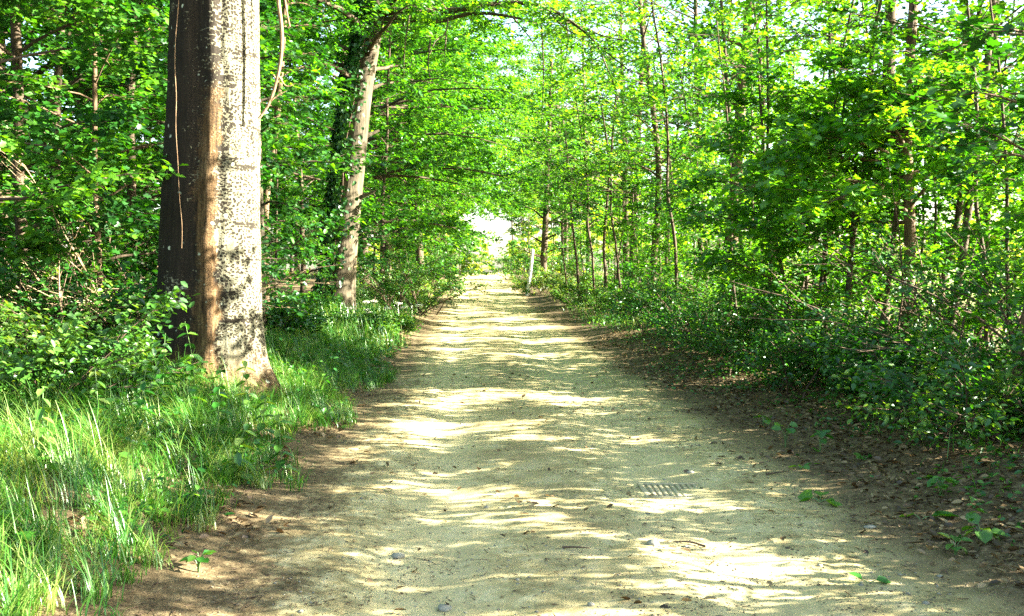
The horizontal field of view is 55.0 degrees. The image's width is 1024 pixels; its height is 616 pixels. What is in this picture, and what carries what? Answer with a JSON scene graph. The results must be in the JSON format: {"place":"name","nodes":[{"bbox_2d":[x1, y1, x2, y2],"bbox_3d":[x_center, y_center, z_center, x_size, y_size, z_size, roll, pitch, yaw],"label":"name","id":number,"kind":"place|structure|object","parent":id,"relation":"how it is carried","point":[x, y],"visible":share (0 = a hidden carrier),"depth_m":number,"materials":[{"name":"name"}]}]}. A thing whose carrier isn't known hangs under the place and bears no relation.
{"place":"outdoors","nodes":[
{"label":"outdoors","id":0,"kind":"place"},
{"bbox_2d":[0,269,1020,615],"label":"grass","id":1,"kind":"structure","parent":0,"point":[88,439],"depth_m":6.79,"materials":[{"name":"green plant"}]},
{"bbox_2d":[0,266,1023,615],"bbox_3d":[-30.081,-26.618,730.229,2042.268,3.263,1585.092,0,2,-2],"label":"ground","id":2,"kind":"structure","parent":0,"point":[178,578],"depth_m":7.00,"materials":[{"name":"brown soil"}]},
{"bbox_2d":[0,290,153,400],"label":"shrub","id":3,"kind":"object","parent":2,"relation":"on","point":[20,326],"visible":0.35,"depth_m":9.43,"materials":[{"name":"green plant"}]},
{"bbox_2d":[6,5,167,306],"bbox_3d":[-9.753,-5.811,20.982,6.446,13.049,7.702,0,2,-11],"label":"maple","id":4,"kind":"object","parent":2,"relation":"on","point":[78,102],"visible":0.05,"depth_m":21.54,"materials":[{"name":"green plant"}]},
{"bbox_2d":[0,0,187,275],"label":"maple","id":5,"kind":"object","parent":2,"relation":"on","point":[39,241],"visible":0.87,"depth_m":10.53,"materials":[{"name":"green plant"}]},
{"bbox_2d":[0,281,215,408],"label":"bramble","id":6,"kind":"object","parent":2,"relation":"on","point":[60,351],"visible":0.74,"depth_m":8.51,"materials":[{"name":"green plant"}]},
{"bbox_2d":[0,0,271,338],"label":"maple","id":7,"kind":"object","parent":2,"relation":"on","point":[15,113],"visible":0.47,"depth_m":12.13,"materials":[{"name":"green plant"}]},
{"bbox_2d":[0,0,271,333],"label":"sapling","id":8,"kind":"object","parent":2,"relation":"on","point":[58,90],"visible":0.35,"depth_m":12.12,"materials":[{"name":"green plant"}]},
{"bbox_2d":[0,0,280,318],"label":"maple","id":9,"kind":"object","parent":2,"relation":"on","point":[58,68],"visible":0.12,"depth_m":15.53,"materials":[{"name":"green plant"}]},
{"bbox_2d":[1,192,288,334],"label":"shrub","id":10,"kind":"object","parent":2,"relation":"on","point":[118,275],"visible":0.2,"depth_m":12.60,"materials":[{"name":"green plant"}]},
{"bbox_2d":[0,0,297,322],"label":"maple","id":11,"kind":"object","parent":2,"relation":"on","point":[131,190],"visible":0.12,"depth_m":17.11,"materials":[{"name":"green plant"}]},
{"bbox_2d":[0,163,321,348],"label":"shrub","id":12,"kind":"object","parent":2,"relation":"on","point":[270,270],"visible":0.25,"depth_m":12.08,"materials":[{"name":"green plant"}]},
{"bbox_2d":[0,216,343,382],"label":"shrub","id":13,"kind":"object","parent":2,"relation":"on","point":[11,283],"visible":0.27,"depth_m":11.44,"materials":[{"name":"green plant"}]},
{"bbox_2d":[0,150,359,337],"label":"dry brush","id":14,"kind":"object","parent":2,"relation":"on","point":[58,281],"visible":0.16,"depth_m":11.59,"materials":[{"name":"brown plant"}]},
{"bbox_2d":[0,5,361,307],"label":"broad tree","id":15,"kind":"object","parent":2,"relation":"on","point":[277,145],"visible":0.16,"depth_m":17.99,"materials":[{"name":"green plant"}]},
{"bbox_2d":[6,21,378,293],"bbox_3d":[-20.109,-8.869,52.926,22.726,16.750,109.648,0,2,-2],"label":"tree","id":16,"kind":"object","parent":2,"relation":"on","point":[146,137],"visible":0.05,"depth_m":52.97,"materials":[{"name":"green plant"}]},
{"bbox_2d":[151,0,284,402],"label":"mottled tree","id":17,"kind":"object","parent":2,"relation":"on","point":[209,247],"visible":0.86,"depth_m":10.02,"materials":[{"name":"grey plant"}]},
{"bbox_2d":[42,0,409,270],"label":"maple","id":18,"kind":"object","parent":2,"relation":"on","point":[308,211],"visible":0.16,"depth_m":20.96,"materials":[{"name":"green plant"}]},
{"bbox_2d":[6,0,474,245],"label":"broad tree","id":19,"kind":"object","parent":2,"relation":"on","point":[336,53],"visible":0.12,"depth_m":27.88,"materials":[{"name":"green plant"}]},
{"bbox_2d":[259,0,311,335],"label":"slim tree","id":20,"kind":"object","parent":2,"relation":"on","point":[269,53],"visible":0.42,"depth_m":15.16,"materials":[{"name":"green plant"}]},
{"bbox_2d":[262,118,338,308],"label":"maple","id":21,"kind":"object","parent":2,"relation":"on","point":[289,217],"visible":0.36,"depth_m":18.20,"materials":[{"name":"green plant"}]},
{"bbox_2d":[262,295,341,341],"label":"shrub","id":22,"kind":"object","parent":2,"relation":"on","point":[275,317],"visible":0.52,"depth_m":15.87,"materials":[{"name":"green plant"}]},
{"bbox_2d":[259,0,351,308],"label":"slim tree","id":23,"kind":"object","parent":2,"relation":"on","point":[305,6],"visible":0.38,"depth_m":19.66,"materials":[{"name":"green plant"}]},
{"bbox_2d":[260,1,392,292],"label":"maple","id":24,"kind":"object","parent":2,"relation":"on","point":[324,122],"visible":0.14,"depth_m":29.17,"materials":[{"name":"green plant"}]},
{"bbox_2d":[123,0,596,271],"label":"broad tree","id":25,"kind":"object","parent":2,"relation":"on","point":[454,41],"visible":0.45,"depth_m":36.53,"materials":[{"name":"green plant"}]},
{"bbox_2d":[298,28,456,297],"bbox_3d":[-4.695,-4.706,32.954,5.853,9.917,4.899,-1,2,-27],"label":"maple","id":26,"kind":"object","parent":2,"relation":"on","point":[399,148],"visible":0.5,"depth_m":32.77,"materials":[{"name":"green plant"}]},
{"bbox_2d":[265,0,563,290],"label":"broad tree","id":27,"kind":"object","parent":2,"relation":"on","point":[499,154],"visible":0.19,"depth_m":47.72,"materials":[{"name":"green plant"}]},
{"bbox_2d":[373,267,460,310],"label":"shrub","id":28,"kind":"object","parent":2,"relation":"on","point":[418,291],"visible":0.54,"depth_m":36.79,"materials":[{"name":"green plant"}]},
{"bbox_2d":[320,3,521,289],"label":"tree","id":29,"kind":"object","parent":2,"relation":"on","point":[419,252],"visible":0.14,"depth_m":47.45,"materials":[{"name":"green plant"}]},
{"bbox_2d":[290,10,552,278],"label":"broad tree","id":30,"kind":"object","parent":2,"relation":"on","point":[471,62],"visible":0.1,"depth_m":56.26,"materials":[{"name":"green plant"}]},
{"bbox_2d":[314,10,539,270],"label":"broad tree","id":31,"kind":"object","parent":2,"relation":"on","point":[499,164],"visible":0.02,"depth_m":66.75,"materials":[{"name":"green plant"}]},
{"bbox_2d":[356,227,503,315],"bbox_3d":[-3.302,-1.212,30.863,5.207,2.900,6.585,-1,2,-14],"label":"shrub","id":32,"kind":"object","parent":2,"relation":"on","point":[388,286],"visible":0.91,"depth_m":30.24,"materials":[{"name":"green plant"}]},
{"bbox_2d":[263,0,680,312],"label":"ivy tree","id":33,"kind":"object","parent":2,"relation":"on","point":[343,195],"visible":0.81,"depth_m":26.15,"materials":[{"name":"green plant"}]},
{"bbox_2d":[370,19,611,274],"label":"woods","id":34,"kind":"object","parent":2,"relation":"on","point":[528,163],"visible":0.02,"depth_m":108.85,"materials":[{"name":"green plant"}]},
{"bbox_2d":[0,289,1023,565],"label":"ground cover","id":35,"kind":"object","parent":2,"relation":"on","point":[600,321],"visible":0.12,"depth_m":8.58,"materials":[{"name":"green plant"}]},
{"bbox_2d":[369,147,654,272],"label":"woods","id":36,"kind":"object","parent":2,"relation":"on","point":[609,248],"visible":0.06,"depth_m":113.64,"materials":[{"name":"green plant"}]},
{"bbox_2d":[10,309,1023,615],"bbox_3d":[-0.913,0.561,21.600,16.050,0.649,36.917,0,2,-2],"label":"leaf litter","id":37,"kind":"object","parent":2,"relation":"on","point":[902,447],"visible":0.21,"depth_m":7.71,"materials":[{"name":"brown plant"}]},
{"bbox_2d":[37,358,1023,615],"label":"twig litter","id":38,"kind":"object","parent":2,"relation":"on","point":[577,506],"visible":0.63,"depth_m":6.45,"materials":[{"name":"brown plant"}]},
{"bbox_2d":[496,50,603,287],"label":"tree","id":39,"kind":"object","parent":2,"relation":"on","point":[544,245],"visible":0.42,"depth_m":51.75,"materials":[{"name":"green plant"}]},
{"bbox_2d":[477,54,628,273],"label":"broad tree","id":40,"kind":"object","parent":2,"relation":"on","point":[543,163],"visible":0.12,"depth_m":79.71,"materials":[{"name":"green plant"}]},
{"bbox_2d":[474,20,635,273],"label":"broad tree","id":41,"kind":"object","parent":2,"relation":"on","point":[538,85],"visible":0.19,"depth_m":65.41,"materials":[{"name":"green plant"}]},
{"bbox_2d":[490,233,620,280],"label":"bush","id":42,"kind":"object","parent":2,"relation":"on","point":[510,262],"visible":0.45,"depth_m":55.42,"materials":[{"name":"green plant"}]},
{"bbox_2d":[533,128,600,297],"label":"sapling","id":43,"kind":"object","parent":2,"relation":"on","point":[552,165],"visible":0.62,"depth_m":40.02,"materials":[{"name":"green plant"}]},
{"bbox_2d":[470,0,682,273],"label":"broad tree","id":44,"kind":"object","parent":2,"relation":"on","point":[526,82],"visible":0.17,"depth_m":54.77,"materials":[{"name":"green plant"}]},
{"bbox_2d":[534,71,635,308],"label":"pole sapling","id":45,"kind":"object","parent":2,"relation":"on","point":[568,119],"visible":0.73,"depth_m":36.42,"materials":[{"name":"green plant"}]},
{"bbox_2d":[547,90,647,309],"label":"sapling","id":46,"kind":"object","parent":2,"relation":"on","point":[586,171],"visible":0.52,"depth_m":35.99,"materials":[{"name":"green plant"}]},
{"bbox_2d":[467,0,739,289],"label":"broad tree","id":47,"kind":"object","parent":2,"relation":"on","point":[493,70],"visible":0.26,"depth_m":42.46,"materials":[{"name":"green plant"}]},
{"bbox_2d":[560,175,648,283],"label":"sapling","id":48,"kind":"object","parent":2,"relation":"on","point":[608,255],"visible":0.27,"depth_m":43.87,"materials":[{"name":"green plant"}]},
{"bbox_2d":[537,39,683,289],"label":"pole sapling","id":49,"kind":"object","parent":2,"relation":"on","point":[611,212],"visible":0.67,"depth_m":33.94,"materials":[{"name":"green plant"}]},
{"bbox_2d":[566,64,682,283],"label":"pole sapling","id":50,"kind":"object","parent":2,"relation":"on","point":[625,126],"visible":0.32,"depth_m":36.07,"materials":[{"name":"green plant"}]},
{"bbox_2d":[559,0,692,290],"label":"slim tree","id":51,"kind":"object","parent":2,"relation":"on","point":[629,197],"visible":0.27,"depth_m":37.94,"materials":[{"name":"green plant"}]},
{"bbox_2d":[570,0,741,317],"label":"slim tree","id":52,"kind":"object","parent":2,"relation":"on","point":[658,168],"visible":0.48,"depth_m":30.98,"materials":[{"name":"green plant"}]},
{"bbox_2d":[598,158,713,293],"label":"sapling","id":53,"kind":"object","parent":2,"relation":"on","point":[623,267],"visible":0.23,"depth_m":35.05,"materials":[{"name":"green plant"}]},
{"bbox_2d":[608,49,713,305],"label":"sapling","id":54,"kind":"object","parent":2,"relation":"on","point":[648,175],"visible":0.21,"depth_m":33.98,"materials":[{"name":"green plant"}]},
{"bbox_2d":[604,269,718,325],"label":"bush","id":55,"kind":"object","parent":2,"relation":"on","point":[630,301],"visible":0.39,"depth_m":25.00,"materials":[{"name":"green plant"}]},
{"bbox_2d":[581,0,749,322],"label":"pole sapling","id":56,"kind":"object","parent":2,"relation":"on","point":[636,19],"visible":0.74,"depth_m":24.55,"materials":[{"name":"green plant"}]},
{"bbox_2d":[606,52,725,309],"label":"pole sapling","id":57,"kind":"object","parent":2,"relation":"on","point":[633,162],"visible":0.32,"depth_m":29.43,"materials":[{"name":"green plant"}]},
{"bbox_2d":[598,258,754,337],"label":"bush","id":58,"kind":"object","parent":2,"relation":"on","point":[675,297],"visible":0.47,"depth_m":21.32,"materials":[{"name":"green plant"}]},
{"bbox_2d":[518,0,850,279],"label":"broad tree","id":59,"kind":"object","parent":2,"relation":"on","point":[695,12],"visible":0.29,"depth_m":33.63,"materials":[{"name":"green plant"}]},
{"bbox_2d":[622,37,750,279],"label":"pole sapling","id":60,"kind":"object","parent":2,"relation":"on","point":[667,89],"visible":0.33,"depth_m":27.50,"materials":[{"name":"green plant"}]},
{"bbox_2d":[620,135,757,307],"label":"sapling","id":61,"kind":"object","parent":2,"relation":"on","point":[654,232],"visible":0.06,"depth_m":30.25,"materials":[{"name":"green plant"}]},
{"bbox_2d":[357,210,1023,275],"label":"woods","id":62,"kind":"object","parent":2,"relation":"on","point":[463,264],"visible":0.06,"depth_m":189.68,"materials":[{"name":"plant"}]},
{"bbox_2d":[642,0,760,319],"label":"sapling","id":63,"kind":"object","parent":2,"relation":"on","point":[679,157],"visible":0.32,"depth_m":27.09,"materials":[{"name":"green plant"}]},
{"bbox_2d":[625,132,795,314],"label":"sapling","id":64,"kind":"object","parent":2,"relation":"on","point":[676,204],"visible":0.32,"depth_m":25.91,"materials":[{"name":"green plant"}]},
{"bbox_2d":[624,0,817,319],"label":"slim tree","id":65,"kind":"object","parent":2,"relation":"on","point":[726,75],"visible":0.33,"depth_m":22.00,"materials":[{"name":"green plant"}]},
{"bbox_2d":[642,14,803,330],"bbox_3d":[4.226,-2.606,19.503,3.076,6.843,2.711,1,3,34],"label":"pole sapling","id":66,"kind":"object","parent":2,"relation":"on","point":[684,149],"visible":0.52,"depth_m":19.45,"materials":[{"name":"green plant"}]},
{"bbox_2d":[629,229,818,314],"bbox_3d":[6.354,-0.721,25.765,6.510,2.637,4.360,-1,2,-31],"label":"bush","id":67,"kind":"object","parent":2,"relation":"on","point":[679,275],"visible":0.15,"depth_m":25.02,"materials":[{"name":"green plant"}]},
{"bbox_2d":[656,0,799,326],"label":"slim tree","id":68,"kind":"object","parent":2,"relation":"on","point":[739,85],"visible":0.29,"depth_m":24.01,"materials":[{"name":"green plant"}]},
{"bbox_2d":[639,0,826,322],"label":"pole sapling","id":69,"kind":"object","parent":2,"relation":"on","point":[675,99],"visible":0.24,"depth_m":24.22,"materials":[{"name":"green plant"}]},
{"bbox_2d":[641,281,842,343],"bbox_3d":[4.230,0.194,18.072,4.087,1.396,2.967,1,2,31],"label":"bush","id":70,"kind":"object","parent":2,"relation":"on","point":[714,307],"visible":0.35,"depth_m":18.30,"materials":[{"name":"green plant"}]},
{"bbox_2d":[668,0,864,268],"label":"pole sapling","id":71,"kind":"object","parent":2,"relation":"on","point":[721,44],"visible":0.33,"depth_m":20.83,"materials":[{"name":"green plant"}]},
{"bbox_2d":[651,290,889,376],"bbox_3d":[4.291,0.348,15.475,3.588,1.318,3.700,0,2,-2],"label":"bush","id":72,"kind":"object","parent":2,"relation":"on","point":[718,347],"visible":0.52,"depth_m":15.24,"materials":[{"name":"green plant"}]},
{"bbox_2d":[667,62,900,317],"bbox_3d":[4.456,-1.552,16.010,3.635,5.032,4.210,1,2,30],"label":"sapling","id":73,"kind":"object","parent":2,"relation":"on","point":[740,123],"visible":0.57,"depth_m":15.81,"materials":[{"name":"green plant"}]},
{"bbox_2d":[687,0,894,342],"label":"pole sapling","id":74,"kind":"object","parent":2,"relation":"on","point":[712,65],"visible":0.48,"depth_m":16.36,"materials":[{"name":"green plant"}]},
{"bbox_2d":[734,0,894,295],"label":"pole sapling","id":75,"kind":"object","parent":2,"relation":"on","point":[750,20],"visible":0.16,"depth_m":17.37,"materials":[{"name":"green plant"}]},
{"bbox_2d":[710,88,924,318],"bbox_3d":[5.832,-1.704,18.973,3.904,5.287,4.313,0,2,12],"label":"sapling","id":76,"kind":"object","parent":2,"relation":"on","point":[734,280],"visible":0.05,"depth_m":18.58,"materials":[{"name":"green plant"}]},
{"bbox_2d":[689,33,961,333],"bbox_3d":[5.349,-1.679,15.602,4.313,5.287,3.904,-1,2,-15],"label":"sapling","id":77,"kind":"object","parent":2,"relation":"on","point":[793,246],"visible":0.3,"depth_m":15.35,"materials":[{"name":"green plant"}]},
{"bbox_2d":[737,0,922,326],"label":"pole sapling","id":78,"kind":"object","parent":2,"relation":"on","point":[825,60],"visible":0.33,"depth_m":15.34,"materials":[{"name":"green plant"}]},
{"bbox_2d":[746,295,945,398],"bbox_3d":[4.134,0.467,11.968,2.713,1.270,3.109,0,2,-2],"label":"bush","id":79,"kind":"object","parent":2,"relation":"on","point":[778,333],"visible":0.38,"depth_m":11.78,"materials":[{"name":"green plant"}]},
{"bbox_2d":[717,0,976,331],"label":"pole sapling","id":80,"kind":"object","parent":2,"relation":"on","point":[776,51],"visible":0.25,"depth_m":14.73,"materials":[{"name":"green plant"}]},
{"bbox_2d":[715,281,983,390],"bbox_3d":[3.945,0.383,13.074,3.190,1.487,3.680,-2,3,-45],"label":"bush","id":81,"kind":"object","parent":2,"relation":"on","point":[747,366],"visible":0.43,"depth_m":12.74,"materials":[{"name":"green plant"}]},
{"bbox_2d":[695,201,1014,342],"bbox_3d":[6.674,-0.458,17.019,5.865,2.734,4.784,2,3,40],"label":"bush","id":82,"kind":"object","parent":2,"relation":"on","point":[933,281],"visible":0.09,"depth_m":16.10,"materials":[{"name":"green plant"}]},
{"bbox_2d":[713,46,998,322],"bbox_3d":[5.203,-1.409,14.770,3.637,4.889,4.042,1,2,23],"label":"sapling","id":83,"kind":"object","parent":2,"relation":"on","point":[759,231],"visible":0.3,"depth_m":14.33,"materials":[{"name":"green plant"}]},
{"bbox_2d":[697,0,1023,336],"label":"maple","id":84,"kind":"object","parent":2,"relation":"on","point":[864,133],"visible":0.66,"depth_m":12.73,"materials":[{"name":"green plant"}]},
{"bbox_2d":[713,143,1023,376],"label":"bush","id":85,"kind":"object","parent":2,"relation":"on","point":[900,255],"visible":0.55,"depth_m":11.91,"materials":[{"name":"green plant"}]},
{"bbox_2d":[717,170,1023,401],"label":"bush","id":86,"kind":"object","parent":2,"relation":"on","point":[952,303],"visible":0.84,"depth_m":9.98,"materials":[{"name":"green plant"}]},
{"bbox_2d":[767,0,981,334],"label":"pole sapling","id":87,"kind":"object","parent":2,"relation":"on","point":[815,15],"visible":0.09,"depth_m":16.39,"materials":[{"name":"green plant"}]},
{"bbox_2d":[796,0,966,323],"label":"pole sapling","id":88,"kind":"object","parent":2,"relation":"on","point":[853,41],"visible":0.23,"depth_m":15.02,"materials":[{"name":"green plant"}]},
{"bbox_2d":[784,0,1020,342],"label":"pole sapling","id":89,"kind":"object","parent":2,"relation":"on","point":[856,60],"visible":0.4,"depth_m":13.32,"materials":[{"name":"green plant"}]},
{"bbox_2d":[803,307,1015,405],"bbox_3d":[4.454,0.556,10.732,2.482,1.091,2.634,0,2,-2],"label":"bush","id":90,"kind":"object","parent":2,"relation":"on","point":[860,358],"visible":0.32,"depth_m":10.41,"materials":[{"name":"green plant"}]},
{"bbox_2d":[838,21,989,318],"bbox_3d":[5.814,-1.431,13.659,2.286,5.087,2.015,-1,2,-32],"label":"pole sapling","id":91,"kind":"object","parent":2,"relation":"on","point":[873,42],"visible":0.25,"depth_m":13.70,"materials":[{"name":"green plant"}]},
{"bbox_2d":[811,314,1023,438],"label":"bush","id":92,"kind":"object","parent":2,"relation":"on","point":[895,383],"visible":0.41,"depth_m":9.41,"materials":[{"name":"green plant"}]},
{"bbox_2d":[817,0,1023,362],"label":"slim tree","id":93,"kind":"object","parent":2,"relation":"on","point":[883,31],"visible":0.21,"depth_m":13.65,"materials":[{"name":"green plant"}]},
{"bbox_2d":[822,0,1023,342],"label":"slim tree","id":94,"kind":"object","parent":2,"relation":"on","point":[845,10],"visible":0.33,"depth_m":12.78,"materials":[{"name":"green plant"}]},
{"bbox_2d":[831,320,1023,454],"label":"bush","id":95,"kind":"object","parent":2,"relation":"on","point":[987,414],"visible":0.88,"depth_m":7.83,"materials":[{"name":"green plant"}]},
{"bbox_2d":[866,0,1023,347],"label":"pole sapling","id":96,"kind":"object","parent":2,"relation":"on","point":[1012,198],"visible":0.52,"depth_m":11.83,"materials":[{"name":"green plant"}]},
{"bbox_2d":[880,0,1023,352],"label":"pole sapling","id":97,"kind":"object","parent":2,"relation":"on","point":[964,232],"visible":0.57,"depth_m":10.96,"materials":[{"name":"green plant"}]},
{"bbox_2d":[880,63,1023,346],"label":"sapling","id":98,"kind":"object","parent":2,"relation":"on","point":[991,237],"visible":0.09,"depth_m":13.77,"materials":[{"name":"green plant"}]},
{"bbox_2d":[883,1,1023,350],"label":"pole sapling","id":99,"kind":"object","parent":2,"relation":"on","point":[947,238],"visible":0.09,"depth_m":13.50,"materials":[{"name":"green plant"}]},
{"bbox_2d":[889,0,1023,429],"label":"slim tree","id":100,"kind":"object","parent":2,"relation":"on","point":[949,119],"visible":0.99,"depth_m":8.77,"materials":[{"name":"green plant"}]},
{"bbox_2d":[903,19,1023,348],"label":"sapling","id":101,"kind":"object","parent":2,"relation":"on","point":[969,321],"visible":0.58,"depth_m":10.65,"materials":[{"name":"green plant"}]},
{"bbox_2d":[957,172,1023,317],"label":"sapling","id":102,"kind":"object","parent":2,"relation":"on","point":[1016,298],"visible":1,"depth_m":7.86,"materials":[{"name":"green plant"}]},
{"bbox_2d":[6,0,1023,272],"label":"sky","id":103,"kind":"structure","parent":0,"point":[497,225],"materials":[{"name":"white"}]},
{"bbox_2d":[192,275,987,615],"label":"path","id":104,"kind":"structure","parent":0,"point":[492,333],"depth_m":6.56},
{"bbox_2d":[272,371,980,615],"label":"pebbles","id":105,"kind":"object","parent":104,"relation":"on","point":[687,546],"visible":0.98,"depth_m":5.49,"materials":[{"name":"stone"}]},
{"bbox_2d":[637,482,701,498],"bbox_3d":[1.217,1.381,7.333,0.500,0.056,0.500,0,2,0],"label":"drain grate","id":106,"kind":"object","parent":104,"relation":"on","point":[659,490],"visible":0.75,"depth_m":7.38,"materials":[{"name":"metal"}]},
{"bbox_2d":[167,379,1023,615],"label":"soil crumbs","id":107,"kind":"object","parent":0,"point":[238,603],"visible":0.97,"depth_m":5.48,"materials":[{"name":"brown soil"}]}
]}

